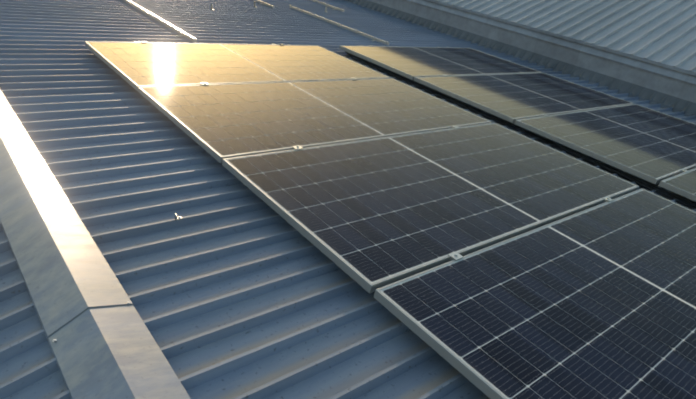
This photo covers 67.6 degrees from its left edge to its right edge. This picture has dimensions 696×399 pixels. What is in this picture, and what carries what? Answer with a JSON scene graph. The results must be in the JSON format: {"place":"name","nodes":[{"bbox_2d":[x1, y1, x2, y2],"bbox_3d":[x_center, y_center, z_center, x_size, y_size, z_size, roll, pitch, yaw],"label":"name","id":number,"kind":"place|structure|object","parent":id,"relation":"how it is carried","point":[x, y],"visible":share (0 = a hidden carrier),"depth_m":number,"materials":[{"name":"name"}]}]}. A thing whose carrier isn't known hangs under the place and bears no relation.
{"place":"outdoors","nodes":[
{"label":"outdoors","id":0,"kind":"place"},
{"bbox_2d":[0,222,70,398],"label":"roof slope","id":1,"kind":"structure","parent":0,"point":[29,368],"depth_m":1.54,"materials":[{"name":"grey metal"}]},
{"bbox_2d":[0,89,190,398],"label":"ridge capping","id":2,"kind":"object","parent":1,"relation":"on","point":[105,346],"visible":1,"depth_m":1.67,"materials":[{"name":"grey metal"}]},
{"bbox_2d":[0,0,695,398],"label":"roof slope","id":3,"kind":"structure","parent":0,"point":[232,286],"depth_m":2.25,"materials":[{"name":"grey metal"}]},
{"bbox_2d":[175,2,326,219],"bbox_3d":[-1.761,-1.679,5.168,3.319,0.101,8.772,7,27,-7],"label":"loose feet and screws","id":4,"kind":"object","parent":3,"relation":"on","point":[178,217],"visible":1,"depth_m":2.18,"materials":[{"name":"silver metal"}]},
{"bbox_2d":[123,0,388,44],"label":"rails","id":5,"kind":"object","parent":3,"relation":"on","point":[172,27],"visible":1,"depth_m":6.73,"materials":[{"name":"silver metal"}]},
{"bbox_2d":[134,41,688,261],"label":"clamps","id":6,"kind":"object","parent":3,"relation":"on","point":[455,256],"visible":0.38,"depth_m":2.97,"materials":[{"name":"silver metal"}]},
{"bbox_2d":[85,41,390,90],"bbox_3d":[-0.834,-1.159,4.414,2.278,0.036,1.134,-13,35,-38],"label":"solar panel","id":7,"kind":"object","parent":6,"relation":"on","point":[135,65],"visible":1,"depth_m":4.20,"materials":[{"name":"grey"}]},
{"bbox_2d":[138,78,491,162],"bbox_3d":[-0.118,-0.644,3.672,2.278,0.035,1.134,-13,35,-38],"label":"solar panel","id":8,"kind":"object","parent":6,"relation":"on","point":[219,123],"visible":1,"depth_m":3.42,"materials":[{"name":"grey"}]},
{"bbox_2d":[222,123,638,293],"bbox_3d":[0.600,-0.127,2.929,2.278,0.038,1.134,-13,35,-38],"label":"solar panel","id":9,"kind":"object","parent":6,"relation":"on","point":[369,216],"visible":1,"depth_m":2.62,"materials":[{"name":"grey"}]},
{"bbox_2d":[374,188,695,398],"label":"solar panel","id":10,"kind":"object","parent":6,"relation":"on","point":[597,302],"visible":1,"depth_m":1.92,"materials":[{"name":"grey"}]},
{"bbox_2d":[339,46,540,79],"bbox_3d":[1.132,-1.600,6.011,2.278,0.035,1.134,-13,35,-38],"label":"solar panel","id":11,"kind":"object","parent":3,"relation":"on","point":[411,63],"visible":1,"depth_m":5.82,"materials":[{"name":"grey"}]},
{"bbox_2d":[344,0,695,116],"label":"flashing","id":12,"kind":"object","parent":3,"relation":"on","point":[662,84],"depth_m":7.18,"materials":[{"name":"grey metal"}]},
{"bbox_2d":[344,51,695,209],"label":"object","id":13,"kind":"object","parent":3,"relation":"on","point":[608,169],"visible":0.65,"depth_m":4.03,"materials":[{"name":"black plastic"}]},
{"bbox_2d":[414,73,633,122],"bbox_3d":[1.850,-1.082,5.268,2.278,0.035,1.134,-13,35,-38],"label":"solar panel","id":14,"kind":"object","parent":3,"relation":"on","point":[512,98],"visible":1,"depth_m":5.05,"materials":[{"name":"grey"}]},
{"bbox_2d":[515,104,695,183],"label":"solar panel","id":15,"kind":"object","parent":3,"relation":"on","point":[649,145],"visible":1,"depth_m":4.22,"materials":[{"name":"grey"}]},
{"bbox_2d":[658,168,695,201],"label":"solar panel","id":16,"kind":"object","parent":3,"relation":"on","point":[683,184],"visible":1,"depth_m":3.44,"materials":[{"name":"grey"}]},
{"bbox_2d":[436,0,695,72],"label":"roof slope","id":17,"kind":"structure","parent":0,"point":[662,31],"depth_m":7.34,"materials":[{"name":"grey metal"}]}
]}

